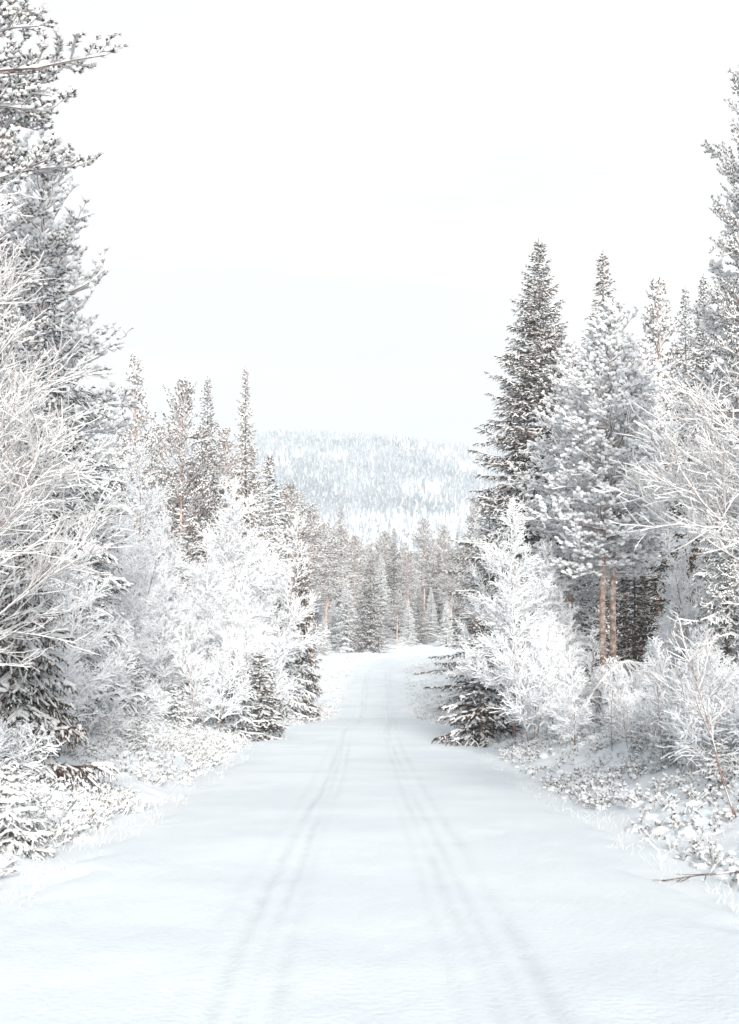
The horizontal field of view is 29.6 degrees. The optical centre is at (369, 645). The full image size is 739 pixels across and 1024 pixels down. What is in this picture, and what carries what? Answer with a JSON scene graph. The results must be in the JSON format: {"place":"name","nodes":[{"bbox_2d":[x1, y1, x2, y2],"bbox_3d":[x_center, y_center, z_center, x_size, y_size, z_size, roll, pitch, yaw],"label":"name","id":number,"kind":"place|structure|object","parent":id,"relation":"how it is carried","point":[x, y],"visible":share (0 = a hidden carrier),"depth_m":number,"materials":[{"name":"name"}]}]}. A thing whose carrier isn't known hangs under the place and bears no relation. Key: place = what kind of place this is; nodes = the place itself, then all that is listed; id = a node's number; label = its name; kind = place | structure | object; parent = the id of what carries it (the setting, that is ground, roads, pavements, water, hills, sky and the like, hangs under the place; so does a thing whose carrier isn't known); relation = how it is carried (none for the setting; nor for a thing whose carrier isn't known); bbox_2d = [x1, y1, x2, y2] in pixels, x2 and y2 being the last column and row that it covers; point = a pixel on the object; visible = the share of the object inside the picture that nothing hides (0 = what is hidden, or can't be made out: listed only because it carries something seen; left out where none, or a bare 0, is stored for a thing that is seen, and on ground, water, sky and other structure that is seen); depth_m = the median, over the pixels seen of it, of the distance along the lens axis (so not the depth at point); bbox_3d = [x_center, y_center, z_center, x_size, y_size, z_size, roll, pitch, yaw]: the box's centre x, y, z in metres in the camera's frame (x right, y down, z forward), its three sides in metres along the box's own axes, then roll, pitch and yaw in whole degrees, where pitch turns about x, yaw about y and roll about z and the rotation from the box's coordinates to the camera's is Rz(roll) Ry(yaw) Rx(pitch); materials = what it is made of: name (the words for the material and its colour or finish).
{"place":"outdoors","nodes":[
{"label":"outdoors","id":0,"kind":"place"},
{"bbox_2d":[0,654,738,1023],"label":"road","id":1,"kind":"structure","parent":0,"point":[372,854],"depth_m":9.96,"materials":[{"name":"white snow"}]},
{"bbox_2d":[0,629,738,929],"bbox_3d":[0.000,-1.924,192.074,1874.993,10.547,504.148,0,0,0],"label":"ground","id":2,"kind":"structure","parent":0,"point":[695,887],"depth_m":19.11,"materials":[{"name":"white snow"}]},
{"bbox_2d":[0,761,55,860],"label":"spruce tree","id":3,"kind":"object","parent":2,"relation":"on","point":[10,821],"visible":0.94,"depth_m":13.46,"materials":[{"name":"white plant"}]},
{"bbox_2d":[0,713,65,775],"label":"shrub","id":4,"kind":"object","parent":2,"relation":"on","point":[20,735],"visible":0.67,"depth_m":18.64,"materials":[{"name":"white plant"}]},
{"bbox_2d":[0,3,88,603],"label":"pine tree","id":5,"kind":"object","parent":2,"relation":"on","point":[59,241],"visible":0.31,"depth_m":27.19,"materials":[{"name":"white plant"}]},
{"bbox_2d":[0,491,122,795],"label":"spruce tree","id":6,"kind":"object","parent":2,"relation":"on","point":[16,689],"visible":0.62,"depth_m":19.34,"materials":[{"name":"white plant"}]},
{"bbox_2d":[0,236,122,715],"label":"spruce tree","id":7,"kind":"object","parent":2,"relation":"on","point":[110,695],"visible":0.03,"depth_m":28.83,"materials":[{"name":"white plant"}]},
{"bbox_2d":[0,354,123,675],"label":"birch tree","id":8,"kind":"object","parent":2,"relation":"on","point":[67,478],"visible":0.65,"depth_m":15.22,"materials":[{"name":"white plant"}]},
{"bbox_2d":[26,625,98,747],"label":"birch tree","id":9,"kind":"object","parent":2,"relation":"on","point":[68,674],"visible":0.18,"depth_m":23.16,"materials":[{"name":"white plant"}]},
{"bbox_2d":[0,511,127,708],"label":"birch tree","id":10,"kind":"object","parent":2,"relation":"on","point":[102,677],"visible":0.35,"depth_m":26.31,"materials":[{"name":"white plant"}]},
{"bbox_2d":[0,0,129,572],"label":"pine tree","id":11,"kind":"object","parent":2,"relation":"on","point":[38,161],"visible":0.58,"depth_m":22.16,"materials":[{"name":"white plant"}]},
{"bbox_2d":[0,170,141,614],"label":"birch tree","id":12,"kind":"object","parent":2,"relation":"on","point":[8,404],"visible":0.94,"depth_m":14.52,"materials":[{"name":"white plant"}]},
{"bbox_2d":[0,125,144,568],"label":"pine tree","id":13,"kind":"object","parent":2,"relation":"on","point":[52,189],"visible":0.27,"depth_m":32.71,"materials":[{"name":"white plant"}]},
{"bbox_2d":[1,270,145,716],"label":"spruce tree","id":14,"kind":"object","parent":2,"relation":"on","point":[106,558],"visible":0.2,"depth_m":30.86,"materials":[{"name":"white plant"}]},
{"bbox_2d":[73,694,132,739],"bbox_3d":[-5.666,1.581,29.367,1.446,1.176,1.707,0,0,23],"label":"shrub","id":15,"kind":"object","parent":2,"relation":"on","point":[114,712],"visible":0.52,"depth_m":29.24,"materials":[{"name":"white plant"}]},
{"bbox_2d":[73,617,139,704],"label":"birch tree","id":16,"kind":"object","parent":2,"relation":"on","point":[121,628],"visible":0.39,"depth_m":32.88,"materials":[{"name":"white plant"}]},
{"bbox_2d":[60,406,154,716],"bbox_3d":[-7.239,-2.070,35.957,3.834,8.160,3.051,0,0,37],"label":"spruce tree","id":17,"kind":"object","parent":2,"relation":"on","point":[109,568],"visible":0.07,"depth_m":35.91,"materials":[{"name":"grey plant"}]},
{"bbox_2d":[100,353,172,647],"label":"pine tree","id":18,"kind":"object","parent":2,"relation":"on","point":[143,417],"visible":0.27,"depth_m":71.74,"materials":[{"name":"white plant"}]},
{"bbox_2d":[121,718,153,753],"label":"spruce tree","id":19,"kind":"object","parent":2,"relation":"on","point":[139,726],"visible":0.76,"depth_m":28.97,"materials":[{"name":"white plant"}]},
{"bbox_2d":[101,494,178,674],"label":"birch tree","id":20,"kind":"object","parent":2,"relation":"on","point":[141,557],"visible":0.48,"depth_m":42.73,"materials":[{"name":"white plant"}]},
{"bbox_2d":[98,440,191,671],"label":"birch tree","id":21,"kind":"object","parent":2,"relation":"on","point":[155,505],"visible":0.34,"depth_m":47.96,"materials":[{"name":"white plant"}]},
{"bbox_2d":[123,683,173,722],"bbox_3d":[-5.757,1.615,35.608,1.604,1.305,1.894,0,0,-29],"label":"shrub","id":22,"kind":"object","parent":2,"relation":"on","point":[148,708],"visible":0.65,"depth_m":35.46,"materials":[{"name":"white plant"}]},
{"bbox_2d":[127,564,193,693],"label":"birch tree","id":23,"kind":"object","parent":2,"relation":"on","point":[155,630],"visible":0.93,"depth_m":40.12,"materials":[{"name":"white plant"}]},
{"bbox_2d":[144,514,201,682],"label":"birch tree","id":24,"kind":"object","parent":2,"relation":"on","point":[170,549],"visible":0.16,"depth_m":51.89,"materials":[{"name":"white plant"}]},
{"bbox_2d":[159,684,200,728],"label":"spruce tree","id":25,"kind":"object","parent":2,"relation":"on","point":[174,713],"visible":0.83,"depth_m":36.91,"materials":[{"name":"white plant"}]},
{"bbox_2d":[143,376,225,682],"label":"pine tree","id":26,"kind":"object","parent":2,"relation":"on","point":[183,391],"visible":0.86,"depth_m":69.87,"materials":[{"name":"white plant"}]},
{"bbox_2d":[151,581,218,694],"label":"birch tree","id":27,"kind":"object","parent":2,"relation":"on","point":[193,636],"visible":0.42,"depth_m":42.57,"materials":[{"name":"white plant"}]},
{"bbox_2d":[159,458,224,682],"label":"pine tree","id":28,"kind":"object","parent":2,"relation":"on","point":[192,541],"visible":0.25,"depth_m":71.69,"materials":[{"name":"grey plant"}]},
{"bbox_2d":[166,529,244,700],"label":"birch tree","id":29,"kind":"object","parent":2,"relation":"on","point":[205,611],"visible":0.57,"depth_m":44.84,"materials":[{"name":"white plant"}]},
{"bbox_2d":[184,376,235,688],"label":"spruce tree","id":30,"kind":"object","parent":2,"relation":"on","point":[208,416],"visible":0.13,"depth_m":75.85,"materials":[{"name":"grey plant"}]},
{"bbox_2d":[168,626,253,735],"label":"birch tree","id":31,"kind":"object","parent":2,"relation":"on","point":[235,698],"visible":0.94,"depth_m":39.03,"materials":[{"name":"white plant"}]},
{"bbox_2d":[195,423,249,552],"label":"pine tree","id":32,"kind":"object","parent":2,"relation":"on","point":[226,450],"visible":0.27,"depth_m":83.85,"materials":[{"name":"grey plant"}]},
{"bbox_2d":[172,474,280,703],"bbox_3d":[-4.864,-1.686,48.503,3.532,8.537,4.011,0,0,21],"label":"birch tree","id":33,"kind":"object","parent":2,"relation":"on","point":[230,549],"visible":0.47,"depth_m":48.41,"materials":[{"name":"white plant"}]},
{"bbox_2d":[208,648,264,740],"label":"spruce tree","id":34,"kind":"object","parent":2,"relation":"on","point":[243,716],"visible":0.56,"depth_m":40.82,"materials":[{"name":"white plant"}]},
{"bbox_2d":[199,576,279,703],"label":"birch tree","id":35,"kind":"object","parent":2,"relation":"on","point":[226,622],"visible":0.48,"depth_m":43.46,"materials":[{"name":"white plant"}]},
{"bbox_2d":[211,369,274,683],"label":"spruce tree","id":36,"kind":"object","parent":2,"relation":"on","point":[246,488],"visible":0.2,"depth_m":69.89,"materials":[{"name":"white plant"}]},
{"bbox_2d":[212,450,293,687],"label":"spruce tree","id":37,"kind":"object","parent":2,"relation":"on","point":[263,512],"visible":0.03,"depth_m":73.90,"materials":[{"name":"white plant"}]},
{"bbox_2d":[240,654,288,740],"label":"spruce tree","id":38,"kind":"object","parent":2,"relation":"on","point":[266,726],"visible":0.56,"depth_m":41.87,"materials":[{"name":"grey plant"}]},
{"bbox_2d":[199,506,330,713],"bbox_3d":[-3.988,-1.235,52.501,5.100,8.194,4.633,0,0,12],"label":"birch tree","id":39,"kind":"object","parent":2,"relation":"on","point":[272,620],"visible":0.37,"depth_m":52.24,"materials":[{"name":"white plant"}]},
{"bbox_2d":[247,624,299,720],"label":"birch tree","id":40,"kind":"object","parent":2,"relation":"on","point":[278,680],"visible":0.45,"depth_m":49.40,"materials":[{"name":"white plant"}]},
{"bbox_2d":[251,456,311,673],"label":"spruce tree","id":41,"kind":"object","parent":2,"relation":"on","point":[268,464],"visible":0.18,"depth_m":83.95,"materials":[{"name":"white plant"}]},
{"bbox_2d":[250,526,318,723],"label":"spruce tree","id":42,"kind":"object","parent":2,"relation":"on","point":[289,706],"visible":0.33,"depth_m":56.89,"materials":[{"name":"white plant"}]},
{"bbox_2d":[265,480,327,591],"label":"pine tree","id":43,"kind":"object","parent":2,"relation":"on","point":[288,495],"visible":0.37,"depth_m":107.72,"materials":[{"name":"grey plant"}]},
{"bbox_2d":[287,529,323,720],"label":"spruce tree","id":44,"kind":"object","parent":2,"relation":"on","point":[310,676],"visible":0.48,"depth_m":59.89,"materials":[{"name":"grey plant"}]},
{"bbox_2d":[284,506,347,659],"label":"pine tree","id":45,"kind":"object","parent":2,"relation":"on","point":[315,515],"visible":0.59,"depth_m":117.73,"materials":[{"name":"grey plant"}]},
{"bbox_2d":[302,522,353,654],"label":"pine tree","id":46,"kind":"object","parent":2,"relation":"on","point":[334,594],"visible":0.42,"depth_m":127.65,"materials":[{"name":"grey plant"}]},
{"bbox_2d":[321,505,358,646],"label":"spruce tree","id":47,"kind":"object","parent":2,"relation":"on","point":[351,576],"visible":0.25,"depth_m":149.79,"materials":[{"name":"grey plant"}]},
{"bbox_2d":[330,578,364,652],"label":"spruce tree","id":48,"kind":"object","parent":2,"relation":"on","point":[344,634],"visible":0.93,"depth_m":143.70,"materials":[{"name":"white plant"}]},
{"bbox_2d":[336,533,378,626],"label":"pine tree","id":49,"kind":"object","parent":2,"relation":"on","point":[355,541],"visible":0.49,"depth_m":155.51,"materials":[{"name":"grey plant"}]},
{"bbox_2d":[0,683,738,889],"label":"heather","id":50,"kind":"object","parent":2,"relation":"on","point":[584,789],"visible":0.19,"depth_m":21.03,"materials":[{"name":"white plant"}]},
{"bbox_2d":[350,545,392,652],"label":"spruce tree","id":51,"kind":"object","parent":2,"relation":"on","point":[370,635],"visible":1,"depth_m":142.70,"materials":[{"name":"grey plant"}]},
{"bbox_2d":[300,651,464,723],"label":"heather","id":52,"kind":"object","parent":2,"relation":"on","point":[349,667],"visible":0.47,"depth_m":91.97,"materials":[{"name":"white plant"}]},
{"bbox_2d":[371,554,395,644],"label":"spruce tree","id":53,"kind":"object","parent":2,"relation":"on","point":[381,606],"visible":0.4,"depth_m":157.66,"materials":[{"name":"grey plant"}]},
{"bbox_2d":[383,528,410,638],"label":"spruce tree","id":54,"kind":"object","parent":2,"relation":"on","point":[393,566],"visible":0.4,"depth_m":177.71,"materials":[{"name":"grey plant"}]},
{"bbox_2d":[392,551,424,633],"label":"pine tree","id":55,"kind":"object","parent":2,"relation":"on","point":[403,582],"visible":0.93,"depth_m":171.64,"materials":[{"name":"grey plant"}]},
{"bbox_2d":[398,600,421,645],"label":"spruce tree","id":56,"kind":"object","parent":2,"relation":"on","point":[408,638],"visible":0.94,"depth_m":156.78,"materials":[{"name":"white plant"}]},
{"bbox_2d":[409,583,431,644],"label":"spruce tree","id":57,"kind":"object","parent":2,"relation":"on","point":[419,620],"visible":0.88,"depth_m":159.81,"materials":[{"name":"grey plant"}]},
{"bbox_2d":[404,517,443,632],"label":"pine tree","id":58,"kind":"object","parent":2,"relation":"on","point":[418,540],"visible":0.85,"depth_m":175.20,"materials":[{"name":"grey plant"}]},
{"bbox_2d":[425,548,456,640],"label":"spruce tree","id":59,"kind":"object","parent":2,"relation":"on","point":[439,610],"visible":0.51,"depth_m":175.57,"materials":[{"name":"grey plant"}]},
{"bbox_2d":[430,522,459,601],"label":"pine tree","id":60,"kind":"object","parent":2,"relation":"on","point":[446,545],"visible":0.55,"depth_m":181.98,"materials":[{"name":"grey plant"}]},
{"bbox_2d":[433,562,469,633],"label":"pine tree","id":61,"kind":"object","parent":2,"relation":"on","point":[451,586],"visible":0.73,"depth_m":164.74,"materials":[{"name":"grey plant"}]},
{"bbox_2d":[450,495,485,623],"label":"spruce tree","id":62,"kind":"object","parent":2,"relation":"on","point":[473,529],"visible":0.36,"depth_m":84.87,"materials":[{"name":"grey plant"}]},
{"bbox_2d":[431,616,521,746],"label":"spruce tree","id":63,"kind":"object","parent":2,"relation":"on","point":[473,715],"visible":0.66,"depth_m":38.90,"materials":[{"name":"white plant"}]},
{"bbox_2d":[437,487,515,706],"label":"spruce tree","id":64,"kind":"object","parent":2,"relation":"on","point":[449,695],"visible":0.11,"depth_m":61.92,"materials":[{"name":"grey plant"}]},
{"bbox_2d":[441,539,557,732],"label":"birch tree","id":65,"kind":"object","parent":2,"relation":"on","point":[482,610],"visible":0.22,"depth_m":40.40,"materials":[{"name":"white plant"}]},
{"bbox_2d":[456,497,574,738],"bbox_3d":[3.839,-0.690,38.117,3.616,6.675,2.690,0,0,-37],"label":"birch tree","id":66,"kind":"object","parent":2,"relation":"on","point":[507,598],"visible":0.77,"depth_m":37.78,"materials":[{"name":"white plant"}]},
{"bbox_2d":[414,238,636,698],"bbox_3d":[7.180,-7.431,59.943,9.909,20.061,9.154,0,0,-40],"label":"spruce tree","id":67,"kind":"object","parent":2,"relation":"on","point":[522,406],"visible":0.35,"depth_m":59.56,"materials":[{"name":"grey plant"}]},
{"bbox_2d":[487,621,573,746],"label":"birch tree","id":68,"kind":"object","parent":2,"relation":"on","point":[534,702],"visible":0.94,"depth_m":32.97,"materials":[{"name":"white plant"}]},
{"bbox_2d":[511,540,592,700],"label":"birch tree","id":69,"kind":"object","parent":2,"relation":"on","point":[554,598],"visible":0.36,"depth_m":40.49,"materials":[{"name":"white plant"}]},
{"bbox_2d":[520,611,586,731],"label":"birch tree","id":70,"kind":"object","parent":2,"relation":"on","point":[556,644],"visible":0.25,"depth_m":34.93,"materials":[{"name":"white plant"}]},
{"bbox_2d":[542,645,593,750],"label":"birch tree","id":71,"kind":"object","parent":2,"relation":"on","point":[572,695],"visible":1,"depth_m":29.97,"materials":[{"name":"white plant"}]},
{"bbox_2d":[504,337,632,674],"bbox_3d":[6.614,-3.928,44.962,4.607,12.011,3.939,0,0,12],"label":"pine tree","id":72,"kind":"object","parent":2,"relation":"on","point":[565,360],"visible":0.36,"depth_m":44.73,"materials":[{"name":"white plant"}]},
{"bbox_2d":[544,692,601,744],"bbox_3d":[4.899,1.810,32.678,1.780,1.448,2.101,0,0,32],"label":"shrub","id":73,"kind":"object","parent":2,"relation":"on","point":[565,737],"visible":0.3,"depth_m":32.19,"materials":[{"name":"white plant"}]},
{"bbox_2d":[547,623,606,706],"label":"birch tree","id":74,"kind":"object","parent":2,"relation":"on","point":[580,659],"visible":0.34,"depth_m":35.64,"materials":[{"name":"white plant"}]},
{"bbox_2d":[521,296,693,699],"bbox_3d":[6.963,-3.980,40.069,4.462,11.996,4.335,0,0,33],"label":"pine tree","id":75,"kind":"object","parent":2,"relation":"on","point":[605,357],"visible":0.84,"depth_m":39.48,"materials":[{"name":"white plant"}]},
{"bbox_2d":[576,253,661,684],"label":"spruce tree","id":76,"kind":"object","parent":2,"relation":"on","point":[603,282],"visible":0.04,"depth_m":69.68,"materials":[{"name":"grey plant"}]},
{"bbox_2d":[571,659,669,744],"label":"birch tree","id":77,"kind":"object","parent":2,"relation":"on","point":[594,697],"visible":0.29,"depth_m":32.24,"materials":[{"name":"white plant"}]},
{"bbox_2d":[601,656,652,714],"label":"birch tree","id":78,"kind":"object","parent":2,"relation":"on","point":[619,679],"visible":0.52,"depth_m":30.89,"materials":[{"name":"white plant"}]},
{"bbox_2d":[589,538,665,694],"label":"spruce tree","id":79,"kind":"object","parent":2,"relation":"on","point":[626,642],"visible":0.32,"depth_m":41.85,"materials":[{"name":"grey plant"}]},
{"bbox_2d":[601,688,656,727],"bbox_3d":[5.519,1.381,29.578,1.320,1.105,1.352,0,0,-43],"label":"shrub","id":80,"kind":"object","parent":2,"relation":"on","point":[621,700],"visible":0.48,"depth_m":29.51,"materials":[{"name":"white plant"}]},
{"bbox_2d":[584,331,708,660],"bbox_3d":[9.167,-4.378,46.857,4.080,12.440,4.772,0,0,-27],"label":"pine tree","id":81,"kind":"object","parent":2,"relation":"on","point":[646,348],"visible":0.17,"depth_m":46.68,"materials":[{"name":"white plant"}]},
{"bbox_2d":[627,686,679,734],"bbox_3d":[5.582,1.244,26.645,1.410,1.026,1.289,0,0,-38],"label":"shrub","id":82,"kind":"object","parent":2,"relation":"on","point":[643,702],"visible":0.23,"depth_m":26.58,"materials":[{"name":"white plant"}]},
{"bbox_2d":[626,278,689,624],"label":"pine tree","id":83,"kind":"object","parent":2,"relation":"on","point":[653,329],"visible":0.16,"depth_m":69.75,"materials":[{"name":"white plant"}]},
{"bbox_2d":[645,667,672,759],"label":"sapling","id":84,"kind":"object","parent":2,"relation":"on","point":[658,720],"visible":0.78,"depth_m":21.00,"materials":[{"name":"white plant"}]},
{"bbox_2d":[589,350,738,576],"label":"birch tree","id":85,"kind":"object","parent":2,"relation":"on","point":[692,497],"visible":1,"depth_m":15.09,"materials":[{"name":"white plant"}]},
{"bbox_2d":[646,289,700,628],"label":"spruce tree","id":86,"kind":"object","parent":2,"relation":"on","point":[686,325],"visible":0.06,"depth_m":73.97,"materials":[{"name":"white plant"}]},
{"bbox_2d":[637,635,710,728],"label":"birch tree","id":87,"kind":"object","parent":2,"relation":"on","point":[648,682],"visible":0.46,"depth_m":24.16,"materials":[{"name":"white plant"}]},
{"bbox_2d":[632,407,722,676],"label":"spruce tree","id":88,"kind":"object","parent":2,"relation":"on","point":[664,563],"visible":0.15,"depth_m":43.69,"materials":[{"name":"grey plant"}]},
{"bbox_2d":[637,527,734,685],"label":"birch tree","id":89,"kind":"object","parent":2,"relation":"on","point":[686,610],"visible":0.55,"depth_m":31.65,"materials":[{"name":"white plant"}]},
{"bbox_2d":[635,609,738,817],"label":"birch tree","id":90,"kind":"object","parent":2,"relation":"on","point":[699,711],"visible":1,"depth_m":15.12,"materials":[{"name":"white plant"}]},
{"bbox_2d":[655,694,738,778],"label":"shrub","id":91,"kind":"object","parent":2,"relation":"on","point":[684,746],"visible":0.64,"depth_m":18.71,"materials":[{"name":"white plant"}]},
{"bbox_2d":[660,273,738,664],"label":"spruce tree","id":92,"kind":"object","parent":2,"relation":"on","point":[699,338],"visible":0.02,"depth_m":69.97,"materials":[{"name":"grey plant"}]},
{"bbox_2d":[662,203,738,580],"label":"pine tree","id":93,"kind":"object","parent":2,"relation":"on","point":[703,324],"visible":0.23,"depth_m":33.01,"materials":[{"name":"grey plant"}]},
{"bbox_2d":[671,434,738,681],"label":"spruce tree","id":94,"kind":"object","parent":2,"relation":"on","point":[727,631],"visible":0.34,"depth_m":27.76,"materials":[{"name":"white plant"}]},
{"bbox_2d":[680,625,738,721],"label":"birch tree","id":95,"kind":"object","parent":2,"relation":"on","point":[718,682],"visible":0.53,"depth_m":20.05,"materials":[{"name":"white plant"}]},
{"bbox_2d":[689,64,738,626],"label":"pine tree","id":96,"kind":"object","parent":2,"relation":"on","point":[734,372],"visible":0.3,"depth_m":31.01,"materials":[{"name":"grey plant"}]},
{"bbox_2d":[696,90,738,615],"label":"pine tree","id":97,"kind":"object","parent":2,"relation":"on","point":[732,246],"visible":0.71,"depth_m":27.20,"materials":[{"name":"grey plant"}]},
{"bbox_2d":[698,739,738,789],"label":"spruce tree","id":98,"kind":"object","parent":2,"relation":"on","point":[726,768],"visible":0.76,"depth_m":16.95,"materials":[{"name":"white plant"}]},
{"bbox_2d":[0,0,738,451],"label":"sky","id":99,"kind":"structure","parent":0,"point":[342,205],"materials":[{"name":"white"}]},
{"bbox_2d":[49,459,736,621],"bbox_3d":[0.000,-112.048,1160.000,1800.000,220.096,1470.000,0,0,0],"label":"hill","id":100,"kind":"structure","parent":0,"point":[398,531],"depth_m":933.79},
{"bbox_2d":[60,429,669,610],"bbox_3d":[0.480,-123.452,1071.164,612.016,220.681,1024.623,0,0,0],"label":"wood","id":101,"kind":"object","parent":100,"relation":"on","point":[436,482],"visible":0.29,"depth_m":1103.58,"materials":[{"name":"white"}]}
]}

